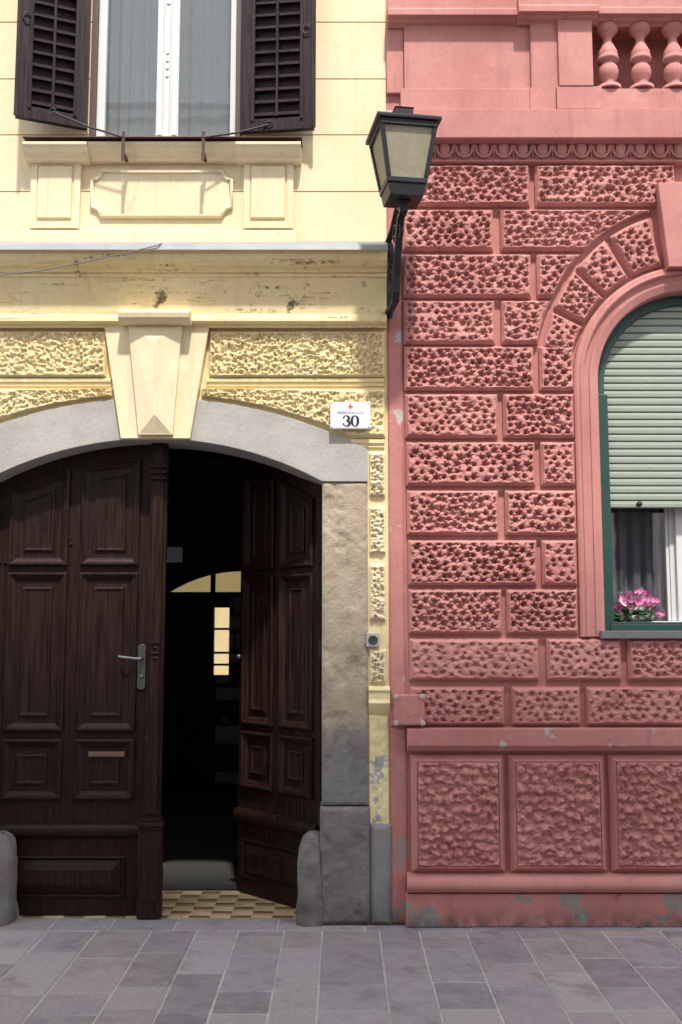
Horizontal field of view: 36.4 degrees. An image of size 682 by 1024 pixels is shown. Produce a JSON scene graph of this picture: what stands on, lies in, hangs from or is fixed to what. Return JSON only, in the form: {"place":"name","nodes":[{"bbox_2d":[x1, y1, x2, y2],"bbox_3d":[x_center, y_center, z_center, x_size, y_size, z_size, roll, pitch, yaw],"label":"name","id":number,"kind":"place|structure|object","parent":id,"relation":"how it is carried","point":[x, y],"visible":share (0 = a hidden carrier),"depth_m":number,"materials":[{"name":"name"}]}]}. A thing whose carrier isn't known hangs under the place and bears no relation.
{"place":"outdoors","nodes":[
{"label":"outdoors","id":0,"kind":"place"},
{"bbox_2d":[162,788,237,890],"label":"passage floor","id":1,"kind":"structure","parent":0,"point":[201,823],"depth_m":8.65,"materials":[{"name":"black"}]},
{"bbox_2d":[163,860,237,889],"bbox_3d":[-0.914,2.393,6.853,0.585,0.012,0.815,0,-7,0],"label":"doormat","id":2,"kind":"object","parent":1,"relation":"on","point":[199,874],"visible":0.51,"depth_m":6.78,"materials":[{"name":"fabric"}]},
{"bbox_2d":[0,918,681,1023],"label":"pavement","id":3,"kind":"structure","parent":0,"point":[351,978],"depth_m":4.89,"materials":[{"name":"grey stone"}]},
{"bbox_2d":[0,830,18,925],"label":"guard stone","id":4,"kind":"object","parent":3,"relation":"on","point":[9,911],"visible":1,"depth_m":5.74,"materials":[{"name":"grey stone"}]},
{"bbox_2d":[296,830,323,925],"bbox_3d":[-0.163,2.039,5.800,0.184,0.483,0.216,0,-7,0],"label":"guard stone","id":5,"kind":"object","parent":3,"relation":"on","point":[309,910],"visible":0.85,"depth_m":5.72,"materials":[{"name":"grey stone"}]},
{"bbox_2d":[385,0,681,926],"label":"pink house","id":6,"kind":"structure","parent":3,"relation":"on","point":[535,400],"depth_m":6.00,"materials":[{"name":"paint"}]},
{"bbox_2d":[365,106,441,317],"bbox_3d":[0.318,-1.693,5.816,0.361,1.034,0.681,1,-7,-8],"label":"wall lamp","id":7,"kind":"object","parent":6,"relation":"attached to","point":[400,141],"visible":0.97,"depth_m":5.57,"materials":[{"name":"metal"}]},
{"bbox_2d":[393,694,425,725],"bbox_3d":[0.381,1.107,5.807,0.179,0.176,0.088,0,-7,0],"label":"junction box","id":8,"kind":"object","parent":6,"relation":"on","point":[408,709],"visible":1,"depth_m":5.77,"materials":[{"name":"pink paint"}]},
{"bbox_2d":[611,508,664,620],"bbox_3d":[1.706,-0.166,6.332,0.487,1.718,0.060,0,-7,0],"label":"curtain","id":9,"kind":"object","parent":6,"relation":"hanging from","point":[636,549],"visible":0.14,"depth_m":6.28,"materials":[{"name":"grey fabric"}]},
{"bbox_2d":[614,587,665,621],"bbox_3d":[1.732,0.551,6.085,0.338,0.216,0.124,0,-7,0],"label":"potted flower","id":10,"kind":"object","parent":6,"relation":"on","point":[624,611],"visible":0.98,"depth_m":6.07,"materials":[{"name":"pink plant"}]},
{"bbox_2d":[598,296,681,629],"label":"window","id":11,"kind":"structure","parent":6,"relation":"in","point":[672,516],"depth_m":6.13,"materials":[{"name":"green paint"}]},
{"label":"ground","id":12,"kind":"structure","parent":0,"visible":0},
{"bbox_2d":[17,891,295,917],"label":"threshold tiles","id":13,"kind":"object","parent":12,"relation":"on","point":[207,904],"visible":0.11,"depth_m":6.06,"materials":[{"name":"beige tile"}]},
{"bbox_2d":[0,0,391,923],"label":"yellow house","id":14,"kind":"structure","parent":12,"relation":"on","point":[164,422],"depth_m":6.07,"materials":[{"name":"paint"}]},
{"bbox_2d":[0,243,161,275],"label":"cable","id":15,"kind":"object","parent":14,"relation":"attached to","point":[81,262],"visible":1,"depth_m":5.92,"materials":[{"name":"grey rubber"}]},
{"bbox_2d":[106,0,157,135],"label":"curtain","id":16,"kind":"object","parent":14,"relation":"hanging from","point":[132,70],"visible":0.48,"depth_m":6.49,"materials":[{"name":"white fabric"}]},
{"bbox_2d":[89,0,241,135],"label":"window","id":17,"kind":"structure","parent":14,"relation":"in","point":[169,11],"depth_m":6.30,"materials":[{"name":"white paint"}]},
{"bbox_2d":[162,572,240,787],"bbox_3d":[-1.045,1.945,10.819,1.630,2.653,0.119,0,-7,0],"label":"inner door","id":18,"kind":"structure","parent":14,"relation":"in","point":[201,725],"depth_m":10.81,"materials":[{"name":"black paint"}]},
{"bbox_2d":[179,0,230,135],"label":"curtain","id":19,"kind":"object","parent":14,"relation":"hanging from","point":[205,66],"visible":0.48,"depth_m":6.49,"materials":[{"name":"white fabric"}]},
{"bbox_2d":[330,402,369,428],"bbox_3d":[0.054,-0.557,5.980,0.231,0.158,0.018,0,-7,0],"label":"house number sign","id":20,"kind":"object","parent":14,"relation":"attached to","point":[349,415],"visible":1,"depth_m":5.97,"materials":[{"name":"white ceramic"}]},
{"bbox_2d":[366,633,379,646],"bbox_3d":[0.181,0.725,5.876,0.077,0.079,0.040,0,-7,0],"label":"doorbell","id":21,"kind":"object","parent":14,"relation":"attached to","point":[372,639],"visible":1,"depth_m":5.86,"materials":[{"name":"grey plastic"}]},
{"bbox_2d":[172,571,240,674],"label":"courtyard wall","id":22,"kind":"structure","parent":12,"relation":"on","point":[228,582],"depth_m":17.90,"materials":[{"name":"paint"}]}
]}

